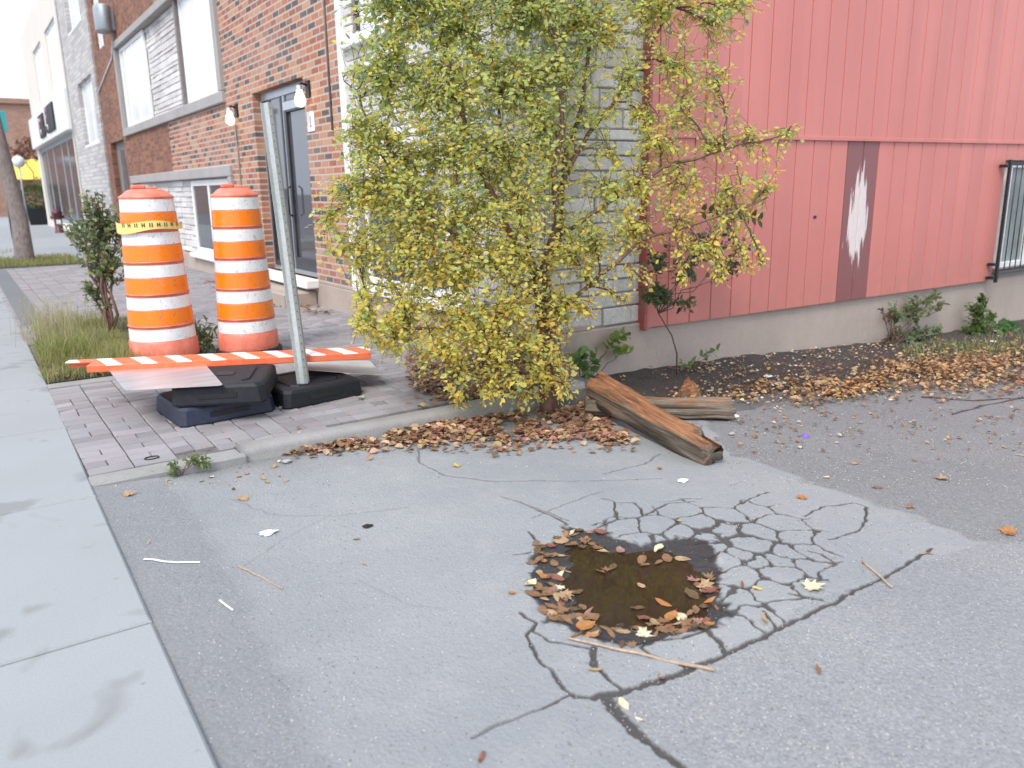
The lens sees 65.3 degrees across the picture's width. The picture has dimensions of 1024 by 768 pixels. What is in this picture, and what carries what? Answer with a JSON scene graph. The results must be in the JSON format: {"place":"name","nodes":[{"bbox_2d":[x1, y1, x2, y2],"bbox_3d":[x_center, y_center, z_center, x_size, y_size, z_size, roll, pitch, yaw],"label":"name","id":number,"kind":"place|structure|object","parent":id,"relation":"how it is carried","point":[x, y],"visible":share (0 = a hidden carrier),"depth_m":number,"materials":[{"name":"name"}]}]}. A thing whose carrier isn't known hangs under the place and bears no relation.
{"place":"outdoors","nodes":[
{"label":"outdoors","id":0,"kind":"place"},
{"bbox_2d":[0,0,34,98],"label":"sky","id":1,"kind":"structure","parent":0,"point":[14,14],"materials":[{"name":"white"}]},
{"bbox_2d":[0,249,84,267],"bbox_3d":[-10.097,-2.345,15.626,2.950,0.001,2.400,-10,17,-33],"label":"verge","id":2,"kind":"structure","parent":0,"point":[41,265],"depth_m":15.16,"materials":[{"name":"plant"}]},
{"bbox_2d":[0,117,34,260],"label":"street tree","id":3,"kind":"object","parent":2,"relation":"on","point":[22,241],"visible":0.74,"depth_m":16.01,"materials":[{"name":"brown plant"}]},
{"bbox_2d":[0,217,122,268],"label":"paving","id":4,"kind":"structure","parent":0,"point":[47,239],"depth_m":22.57,"materials":[{"name":"concrete"}]},
{"bbox_2d":[0,111,11,237],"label":"street sign","id":5,"kind":"object","parent":4,"relation":"on","point":[3,117],"visible":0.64,"depth_m":24.46,"materials":[{"name":"teal metal"}]},
{"bbox_2d":[12,154,29,226],"bbox_3d":[-20.491,-8.078,33.470,0.476,2.978,0.095,-10,17,-33],"label":"street lamp","id":6,"kind":"object","parent":4,"relation":"on","point":[18,161],"visible":0.77,"depth_m":33.23,"materials":[{"name":"grey metal"}]},
{"bbox_2d":[20,183,47,224],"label":"potted topiary","id":7,"kind":"object","parent":4,"relation":"on","point":[37,215],"visible":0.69,"depth_m":36.10,"materials":[{"name":"green plant"}]},
{"bbox_2d":[20,0,85,231],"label":"shop building","id":8,"kind":"structure","parent":4,"relation":"on","point":[51,133],"depth_m":28.41,"materials":[{"name":"paint"}]},
{"bbox_2d":[34,44,47,100],"bbox_3d":[-17.363,-11.476,29.537,0.050,1.850,3.000,-10,17,-33],"label":"window","id":9,"kind":"structure","parent":8,"relation":"in","point":[38,56],"depth_m":29.87,"materials":[{"name":"white paint"}]},
{"bbox_2d":[46,20,61,88],"bbox_3d":[-14.711,-10.592,25.758,0.050,1.850,3.000,-10,17,-33],"label":"window","id":10,"kind":"structure","parent":8,"relation":"in","point":[51,34],"depth_m":26.04,"materials":[{"name":"white paint"}]},
{"bbox_2d":[41,134,83,226],"bbox_3d":[-16.772,-7.475,29.768,0.050,2.950,11.600,-10,17,-33],"label":"window","id":11,"kind":"structure","parent":8,"relation":"in","point":[59,160],"depth_m":29.20,"materials":[{"name":"glass"}]},
{"bbox_2d":[50,209,64,232],"bbox_3d":[-16.106,-5.786,28.322,0.420,0.840,0.331,-10,17,-33],"label":"standpipe","id":12,"kind":"object","parent":4,"relation":"on","point":[57,216],"visible":0.98,"depth_m":28.23,"materials":[{"name":"metal"}]},
{"bbox_2d":[54,0,118,245],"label":"stone building","id":13,"kind":"structure","parent":4,"relation":"on","point":[74,30],"depth_m":21.79,"materials":[{"name":"concrete"}]},
{"bbox_2d":[68,0,80,36],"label":"window","id":14,"kind":"structure","parent":13,"relation":"in","point":[73,4],"depth_m":21.37,"materials":[{"name":"white paint"}]},
{"bbox_2d":[81,77,99,147],"bbox_3d":[-11.220,-7.223,21.285,0.160,1.690,2.720,-10,17,-33],"label":"window","id":15,"kind":"structure","parent":13,"relation":"in","point":[87,91],"depth_m":21.63,"materials":[{"name":"white paint"}]},
{"bbox_2d":[87,0,1023,376],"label":"brick building","id":16,"kind":"structure","parent":4,"relation":"on","point":[175,78],"depth_m":9.68,"materials":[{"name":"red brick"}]},
{"bbox_2d":[93,0,103,47],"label":"window","id":17,"kind":"structure","parent":16,"relation":"in","point":[100,37],"depth_m":18.75,"materials":[{"name":"white paint"}]},
{"bbox_2d":[92,3,115,33],"bbox_3d":[-8.571,-7.660,16.760,0.364,0.510,0.591,-10,17,-33],"label":"wall vent","id":18,"kind":"object","parent":16,"relation":"attached to","point":[103,16],"depth_m":16.56,"materials":[{"name":"grey metal"}]},
{"bbox_2d":[116,141,129,193],"bbox_3d":[-9.122,-4.464,18.987,0.160,2.500,1.900,-10,17,-33],"label":"door","id":19,"kind":"structure","parent":16,"relation":"in","point":[120,147],"depth_m":18.75,"materials":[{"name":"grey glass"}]},
{"bbox_2d":[119,30,153,126],"bbox_3d":[-7.632,-6.110,16.196,0.050,1.600,2.550,-10,17,-33],"label":"window","id":20,"kind":"structure","parent":16,"relation":"in","point":[133,54],"depth_m":16.03,"materials":[{"name":"white paint"}]},
{"bbox_2d":[177,0,218,102],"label":"window","id":21,"kind":"structure","parent":16,"relation":"in","point":[194,15],"depth_m":12.20,"materials":[{"name":"white paint"}]},
{"bbox_2d":[190,178,227,261],"bbox_3d":[-4.805,-2.607,12.748,0.180,1.270,2.620,-10,17,-33],"label":"window","id":22,"kind":"structure","parent":16,"relation":"in","point":[201,190],"depth_m":13.28,"materials":[{"name":"glass"}]},
{"bbox_2d":[225,103,238,124],"bbox_3d":[-3.792,-3.642,10.792,0.169,0.280,0.120,-10,17,-33],"label":"wall lamp","id":23,"kind":"object","parent":16,"relation":"attached to","point":[229,119],"visible":1,"depth_m":10.76,"materials":[{"name":"glass"}]},
{"bbox_2d":[260,80,316,276],"bbox_3d":[-2.721,-2.480,9.806,0.141,2.220,1.830,-10,17,-33],"label":"door","id":24,"kind":"structure","parent":16,"relation":"in","point":[290,119],"depth_m":9.72,"materials":[{"name":"grey metal"}]},
{"bbox_2d":[295,80,310,106],"bbox_3d":[-2.268,-3.134,8.621,0.169,0.280,0.120,-10,17,-33],"label":"wall lamp","id":25,"kind":"object","parent":16,"relation":"attached to","point":[300,100],"visible":1,"depth_m":8.59,"materials":[{"name":"glass"}]},
{"bbox_2d":[307,111,314,131],"bbox_3d":[-2.200,-2.869,8.732,0.014,0.210,0.200,-10,17,-33],"label":"number plate","id":26,"kind":"object","parent":16,"relation":"attached to","point":[310,121],"visible":1,"depth_m":8.71,"materials":[{"name":"white paint"}]},
{"bbox_2d":[355,0,421,31],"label":"window","id":27,"kind":"structure","parent":16,"relation":"in","point":[358,26],"depth_m":7.52,"materials":[{"name":"glass"}]},
{"bbox_2d":[353,181,470,314],"bbox_3d":[-0.950,-1.298,7.327,0.210,1.070,2.220,-10,17,-33],"label":"window","id":28,"kind":"structure","parent":16,"relation":"in","point":[372,279],"depth_m":7.59,"materials":[{"name":"white paint"}]},
{"bbox_2d":[47,376,115,389],"bbox_3d":[-2.572,-0.054,6.032,1.620,0.108,0.130,-10,17,-33],"label":"paving edge strip","id":29,"kind":"object","parent":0,"point":[79,382],"visible":0.19,"depth_m":5.67,"materials":[{"name":"concrete"}]},
{"bbox_2d":[7,298,209,383],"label":"grass","id":30,"kind":"structure","parent":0,"point":[51,351],"depth_m":6.46,"materials":[{"name":"green plant"}]},
{"bbox_2d":[0,282,99,353],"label":"dry grass","id":31,"kind":"structure","parent":30,"relation":"on","point":[51,321],"depth_m":7.45,"materials":[{"name":"beige plant"}]},
{"bbox_2d":[58,190,123,332],"bbox_3d":[-3.910,-1.160,7.622,0.615,1.354,0.597,-10,17,-33],"label":"sapling","id":32,"kind":"object","parent":30,"relation":"on","point":[100,232],"visible":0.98,"depth_m":7.55,"materials":[{"name":"green plant"}]},
{"bbox_2d":[118,185,203,356],"bbox_3d":[-2.764,-0.843,6.199,0.567,1.366,0.567,-10,17,-33],"label":"traffic drum","id":33,"kind":"object","parent":30,"relation":"on","point":[160,318],"visible":0.91,"depth_m":6.04,"materials":[{"name":"plastic"}]},
{"bbox_2d":[115,220,182,233],"bbox_3d":[-2.716,-1.189,6.031,0.464,0.097,0.274,-10,17,-33],"label":"caution tape","id":34,"kind":"object","parent":33,"relation":"attached to","point":[129,228],"visible":1,"depth_m":5.91,"materials":[{"name":"plastic"}]},
{"bbox_2d":[0,289,217,767],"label":"sidewalk","id":35,"kind":"structure","parent":0,"point":[88,678],"depth_m":2.48,"materials":[{"name":"concrete"}]},
{"bbox_2d":[0,262,588,476],"bbox_3d":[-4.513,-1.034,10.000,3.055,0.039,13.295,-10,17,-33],"label":"paver paving","id":36,"kind":"structure","parent":0,"point":[137,425],"depth_m":5.10,"materials":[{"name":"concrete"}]},
{"bbox_2d":[0,269,41,324],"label":"asphalt infill","id":37,"kind":"object","parent":36,"relation":"on","point":[11,289],"visible":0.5,"depth_m":10.60,"materials":[{"name":"asphalt"}]},
{"bbox_2d":[40,280,331,376],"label":"leaf litter","id":38,"kind":"object","parent":36,"relation":"on","point":[308,308],"visible":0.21,"depth_m":8.70,"materials":[{"name":"plant"}]},
{"bbox_2d":[194,315,217,352],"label":"weed","id":39,"kind":"object","parent":36,"relation":"on","point":[207,343],"visible":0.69,"depth_m":6.64,"materials":[{"name":"green plant"}]},
{"bbox_2d":[156,391,274,427],"bbox_3d":[-1.816,0.106,4.884,0.568,0.121,0.530,-12,17,-37],"label":"ballast block","id":40,"kind":"object","parent":36,"relation":"on","point":[185,417],"depth_m":4.67,"materials":[{"name":"blue rubber"}]},
{"bbox_2d":[172,363,277,406],"bbox_3d":[-1.726,-0.007,4.840,0.526,0.124,0.590,-3,14,-9],"label":"ballast block","id":41,"kind":"object","parent":40,"relation":"on","point":[248,383],"depth_m":4.59,"materials":[{"name":"rubber"}]},
{"bbox_2d":[110,366,221,389],"bbox_3d":[-2.049,-0.044,4.758,0.539,0.003,0.855,-10,17,-33],"label":"sign sheet","id":42,"kind":"object","parent":41,"relation":"on","point":[171,377],"visible":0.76,"depth_m":4.71,"materials":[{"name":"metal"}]},
{"bbox_2d":[65,347,370,372],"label":"barricade beam","id":43,"kind":"structure","parent":41,"relation":"on","point":[235,358],"depth_m":5.09,"materials":[{"name":"plastic"}]},
{"bbox_2d":[210,184,282,352],"bbox_3d":[-2.187,-0.918,6.464,0.530,1.366,0.530,1,14,10],"label":"traffic drum","id":44,"kind":"object","parent":36,"relation":"on","point":[245,313],"visible":0.98,"depth_m":6.31,"materials":[{"name":"plastic"}]},
{"bbox_2d":[271,370,361,409],"bbox_3d":[-1.351,0.012,5.230,0.548,0.121,0.550,-13,18,-40],"label":"ballast block","id":45,"kind":"object","parent":36,"relation":"on","point":[288,392],"depth_m":5.05,"materials":[{"name":"rubber"}]},
{"bbox_2d":[260,102,308,383],"bbox_3d":[-1.429,-0.879,5.037,0.087,1.738,0.444,-8,16,-27],"label":"sign post","id":46,"kind":"object","parent":45,"relation":"on","point":[284,238],"visible":1,"depth_m":5.02,"materials":[{"name":"metal"}]},
{"bbox_2d":[307,360,381,374],"bbox_3d":[-1.204,-0.118,5.473,0.544,0.077,0.463,-6,15,-20],"label":"sign sheet","id":47,"kind":"object","parent":45,"relation":"on","point":[366,367],"visible":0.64,"depth_m":5.47,"materials":[{"name":"metal"}]},
{"bbox_2d":[88,380,585,486],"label":"kerb","id":48,"kind":"structure","parent":36,"relation":"on","point":[259,449],"depth_m":4.33,"materials":[{"name":"concrete"}]},
{"bbox_2d":[404,346,577,406],"bbox_3d":[-0.479,-0.108,5.773,1.266,0.070,1.632,-10,17,-33],"label":"shrub","id":49,"kind":"object","parent":36,"relation":"on","point":[423,385],"visible":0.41,"depth_m":5.48,"materials":[{"name":"plant"}]},
{"bbox_2d":[92,343,1023,767],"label":"driveway","id":50,"kind":"structure","parent":0,"point":[440,557],"depth_m":2.72,"materials":[{"name":"asphalt"}]},
{"bbox_2d":[143,558,199,562],"bbox_3d":[-1.264,0.657,2.959,0.214,0.013,0.024,0,14,3],"label":"plastic strip","id":51,"kind":"object","parent":50,"relation":"on","point":[172,561],"visible":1,"depth_m":2.96,"materials":[{"name":"plastic"}]},
{"bbox_2d":[166,454,211,476],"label":"weed","id":52,"kind":"object","parent":50,"relation":"on","point":[194,461],"visible":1,"depth_m":3.91,"materials":[{"name":"green plant"}]},
{"bbox_2d":[237,565,283,588],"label":"twig","id":53,"kind":"object","parent":50,"relation":"on","point":[259,576],"visible":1,"depth_m":2.86,"materials":[{"name":"wood"}]},
{"bbox_2d":[259,529,276,535],"bbox_3d":[-0.985,0.600,3.244,0.082,0.016,0.048,-10,17,-33],"label":"crumpled paper","id":54,"kind":"object","parent":50,"relation":"on","point":[267,532],"visible":1,"depth_m":3.23,"materials":[{"name":"white paper"}]},
{"bbox_2d":[281,399,639,458],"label":"leaf litter","id":55,"kind":"object","parent":50,"relation":"on","point":[477,426],"visible":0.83,"depth_m":4.53,"materials":[{"name":"plant"}]},
{"bbox_2d":[520,589,541,595],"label":"fallen leaf","id":56,"kind":"object","parent":50,"relation":"on","point":[532,592],"visible":1,"depth_m":2.75,"materials":[{"name":"plant"}]},
{"bbox_2d":[539,604,547,614],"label":"fallen leaf","id":57,"kind":"object","parent":50,"relation":"on","point":[542,609],"visible":1,"depth_m":2.63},
{"bbox_2d":[541,590,552,595],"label":"fallen leaf","id":58,"kind":"object","parent":50,"relation":"on","point":[549,592],"visible":1,"depth_m":2.75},
{"bbox_2d":[545,612,559,620],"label":"fallen leaf","id":59,"kind":"object","parent":50,"relation":"on","point":[553,616],"visible":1,"depth_m":2.60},
{"bbox_2d":[546,609,561,615],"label":"fallen leaf","id":60,"kind":"object","parent":50,"relation":"on","point":[551,611],"visible":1,"depth_m":2.62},
{"bbox_2d":[547,574,563,580],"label":"fallen leaf","id":61,"kind":"object","parent":50,"relation":"on","point":[556,577],"visible":1,"depth_m":2.88,"materials":[{"name":"plant"}]},
{"bbox_2d":[552,601,569,613],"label":"fallen leaf","id":62,"kind":"object","parent":50,"relation":"on","point":[561,609],"visible":1,"depth_m":2.66,"materials":[{"name":"plant"}]},
{"bbox_2d":[553,537,571,543],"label":"fallen leaf","id":63,"kind":"object","parent":50,"relation":"on","point":[561,540],"visible":1,"depth_m":3.17,"materials":[{"name":"plant"}]},
{"bbox_2d":[555,589,573,599],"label":"fallen leaf","id":64,"kind":"object","parent":50,"relation":"on","point":[562,593],"visible":1,"depth_m":2.76,"materials":[{"name":"plant"}]},
{"bbox_2d":[110,353,1023,767],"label":"grit","id":65,"kind":"object","parent":50,"relation":"on","point":[706,617],"visible":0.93,"depth_m":2.66,"materials":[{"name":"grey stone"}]},
{"bbox_2d":[576,620,594,629],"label":"fallen leaf","id":66,"kind":"object","parent":50,"relation":"on","point":[583,624],"visible":1,"depth_m":2.55,"materials":[{"name":"plant"}]},
{"bbox_2d":[588,625,600,633],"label":"fallen leaf","id":67,"kind":"object","parent":50,"relation":"on","point":[595,628],"visible":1,"depth_m":2.52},
{"bbox_2d":[618,697,628,709],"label":"fallen leaf","id":68,"kind":"object","parent":50,"relation":"on","point":[623,703],"visible":1,"depth_m":2.15,"materials":[{"name":"plant"}]},
{"bbox_2d":[563,543,711,633],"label":"puddle","id":69,"kind":"object","parent":50,"relation":"on","point":[613,596],"visible":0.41,"depth_m":2.83,"materials":[{"name":"liquid"}]},
{"bbox_2d":[582,613,602,619],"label":"fallen leaf","id":70,"kind":"object","parent":69,"relation":"on","point":[594,616],"visible":1,"depth_m":2.63,"materials":[{"name":"plant"}]},
{"bbox_2d":[637,555,646,563],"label":"fallen leaf","id":71,"kind":"object","parent":69,"relation":"on","point":[641,559],"visible":1,"depth_m":3.03,"materials":[{"name":"plant"}]},
{"bbox_2d":[655,598,671,605],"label":"fallen leaf","id":72,"kind":"object","parent":69,"relation":"on","point":[661,601],"visible":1,"depth_m":2.71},
{"bbox_2d":[662,553,671,561],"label":"fallen leaf","id":73,"kind":"object","parent":69,"relation":"on","point":[667,557],"visible":1,"depth_m":3.04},
{"bbox_2d":[664,608,677,619],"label":"fallen leaf","id":74,"kind":"object","parent":69,"relation":"on","point":[671,615],"visible":1,"depth_m":2.63,"materials":[{"name":"plant"}]},
{"bbox_2d":[676,612,686,619],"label":"fallen leaf","id":75,"kind":"object","parent":69,"relation":"on","point":[681,616],"visible":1,"depth_m":2.62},
{"bbox_2d":[673,556,690,560],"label":"fallen leaf","id":76,"kind":"object","parent":69,"relation":"on","point":[681,558],"visible":1,"depth_m":3.03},
{"bbox_2d":[676,617,693,626],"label":"fallen leaf","id":77,"kind":"object","parent":69,"relation":"on","point":[688,620],"visible":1,"depth_m":2.60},
{"bbox_2d":[684,587,698,598],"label":"fallen leaf","id":78,"kind":"object","parent":69,"relation":"on","point":[692,593],"visible":1,"depth_m":2.77,"materials":[{"name":"plant"}]},
{"bbox_2d":[694,578,713,587],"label":"fallen leaf","id":79,"kind":"object","parent":69,"relation":"on","point":[705,583],"visible":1,"depth_m":2.83,"materials":[{"name":"plant"}]},
{"bbox_2d":[568,637,714,671],"bbox_3d":[0.377,0.805,2.376,0.442,0.017,0.013,5,15,22],"label":"twig","id":80,"kind":"object","parent":50,"relation":"on","point":[656,657],"visible":1,"depth_m":2.36,"materials":[{"name":"wood"}]},
{"bbox_2d":[632,627,653,636],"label":"fallen leaf","id":81,"kind":"object","parent":50,"relation":"on","point":[642,631],"visible":1,"depth_m":2.51,"materials":[{"name":"plant"}]},
{"bbox_2d":[584,394,736,419],"bbox_3d":[0.929,0.150,5.043,0.953,0.153,0.147,1,14,-2],"label":"timber","id":82,"kind":"object","parent":50,"relation":"on","point":[701,407],"visible":0.59,"depth_m":5.01,"materials":[{"name":"wood"}]},
{"bbox_2d":[585,371,723,465],"bbox_3d":[0.780,0.180,4.582,0.168,0.180,1.140,-22,26,-20],"label":"timber","id":83,"kind":"object","parent":82,"relation":"on","point":[619,401],"visible":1,"depth_m":4.48,"materials":[{"name":"wood"}]},
{"bbox_2d":[801,578,825,590],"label":"fallen leaf","id":84,"kind":"object","parent":50,"relation":"on","point":[809,585],"visible":1,"depth_m":2.77,"materials":[{"name":"plant"}]},
{"bbox_2d":[862,560,892,587],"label":"twig","id":85,"kind":"object","parent":50,"relation":"on","point":[876,572],"visible":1,"depth_m":2.88,"materials":[{"name":"wood"}]},
{"bbox_2d":[921,396,1020,400],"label":"twig","id":86,"kind":"object","parent":50,"relation":"on","point":[964,399],"visible":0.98,"depth_m":5.77,"materials":[{"name":"wood"}]},
{"bbox_2d":[952,397,1023,414],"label":"twig","id":87,"kind":"object","parent":50,"relation":"on","point":[985,405],"visible":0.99,"depth_m":5.58,"materials":[{"name":"wood"}]},
{"bbox_2d":[997,525,1017,534],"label":"fallen leaf","id":88,"kind":"object","parent":50,"relation":"on","point":[1010,530],"visible":1,"depth_m":3.34,"materials":[{"name":"plant"}]},
{"bbox_2d":[582,319,1023,411],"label":"soil","id":89,"kind":"structure","parent":0,"point":[646,381],"depth_m":6.49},
{"bbox_2d":[309,0,804,414],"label":"leafy tree","id":90,"kind":"object","parent":89,"relation":"on","point":[454,93],"visible":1,"depth_m":4.75,"materials":[{"name":"yellow plant"}]},
{"bbox_2d":[695,203,762,227],"bbox_3d":[1.351,-1.058,5.040,0.600,0.170,0.027,-7,15,-23],"label":"leaf frond","id":91,"kind":"object","parent":90,"relation":"attached to","point":[711,208],"visible":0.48,"depth_m":5.05,"materials":[{"name":"green plant"}]},
{"bbox_2d":[568,345,600,378],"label":"weed","id":92,"kind":"object","parent":89,"relation":"on","point":[579,355],"visible":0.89,"depth_m":5.67,"materials":[{"name":"green plant"}]},
{"bbox_2d":[591,326,633,376],"bbox_3d":[0.724,-0.232,5.947,0.433,0.397,0.176,-7,15,-22],"label":"vine","id":93,"kind":"object","parent":89,"relation":"on","point":[615,336],"visible":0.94,"depth_m":5.95,"materials":[{"name":"green plant"}]},
{"bbox_2d":[677,376,701,396],"bbox_3d":[1.235,0.035,5.624,0.196,0.170,0.171,-4,14,-13],"label":"wood stump","id":94,"kind":"object","parent":89,"relation":"on","point":[689,388],"visible":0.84,"depth_m":5.59,"materials":[{"name":"wood"}]},
{"bbox_2d":[638,223,750,376],"bbox_3d":[1.390,-0.627,6.067,1.163,1.154,0.273,-10,17,-33],"label":"dark shrub","id":95,"kind":"object","parent":89,"relation":"on","point":[663,294],"visible":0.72,"depth_m":5.89,"materials":[{"name":"green plant"}]},
{"bbox_2d":[678,343,719,371],"bbox_3d":[1.500,-0.197,6.346,0.419,0.221,0.122,-10,17,-33],"label":"seedling","id":96,"kind":"object","parent":89,"relation":"on","point":[691,362],"visible":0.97,"depth_m":6.35,"materials":[{"name":"green plant"}]},
{"bbox_2d":[669,342,963,403],"bbox_3d":[2.698,-0.115,6.516,4.129,0.186,1.488,-10,17,-33],"label":"soil debris","id":97,"kind":"object","parent":89,"relation":"on","point":[742,399],"visible":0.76,"depth_m":6.32,"materials":[{"name":"brown soil"}]},
{"bbox_2d":[615,340,1023,452],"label":"leaf litter","id":98,"kind":"object","parent":89,"relation":"on","point":[840,434],"visible":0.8,"depth_m":5.63,"materials":[{"name":"plant"}]},
{"bbox_2d":[724,330,1023,412],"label":"leaf litter","id":99,"kind":"object","parent":89,"relation":"on","point":[843,388],"visible":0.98,"depth_m":6.28,"materials":[{"name":"plant"}]},
{"bbox_2d":[878,308,901,344],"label":"dead weed","id":100,"kind":"object","parent":89,"relation":"on","point":[885,340],"visible":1,"depth_m":7.78,"materials":[{"name":"brown plant"}]},
{"bbox_2d":[887,288,949,343],"bbox_3d":[4.180,-0.671,8.267,1.072,0.604,0.316,-10,17,-33],"label":"weed shrub","id":101,"kind":"object","parent":89,"relation":"on","point":[911,316],"visible":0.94,"depth_m":8.18,"materials":[{"name":"green plant"}]},
{"bbox_2d":[897,328,1023,368],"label":"wall grass","id":102,"kind":"structure","parent":89,"relation":"on","point":[965,345],"depth_m":7.70,"materials":[{"name":"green plant"}]},
{"bbox_2d":[959,293,996,335],"bbox_3d":[5.210,-0.684,8.862,0.649,0.681,0.341,-10,17,-33],"label":"round shrub","id":103,"kind":"object","parent":89,"relation":"on","point":[980,318],"visible":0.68,"depth_m":8.78,"materials":[{"name":"green plant"}]},
{"bbox_2d":[990,318,1023,333],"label":"broad weed","id":104,"kind":"object","parent":89,"relation":"on","point":[1004,325],"visible":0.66,"depth_m":8.93,"materials":[{"name":"green plant"}]},
{"label":"far plaza","id":105,"kind":"structure","parent":0,"visible":0},
{"bbox_2d":[0,98,43,216],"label":"brick building","id":106,"kind":"structure","parent":105,"relation":"on","point":[18,115],"depth_m":51.14,"materials":[{"name":"brown brick"}]},
{"bbox_2d":[8,136,37,206],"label":"tree","id":107,"kind":"object","parent":105,"relation":"on","point":[23,152],"visible":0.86,"depth_m":43.09,"materials":[{"name":"brown plant"}]},
{"label":"ground","id":108,"kind":"structure","parent":0,"visible":0},
{"bbox_2d":[636,0,1023,367],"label":"red building","id":109,"kind":"structure","parent":108,"relation":"on","point":[899,179],"depth_m":7.32,"materials":[{"name":"paint"}]},
{"bbox_2d":[986,160,1023,282],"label":"window","id":110,"kind":"structure","parent":109,"relation":"in","point":[1008,260],"depth_m":9.17,"materials":[{"name":"white paint"}]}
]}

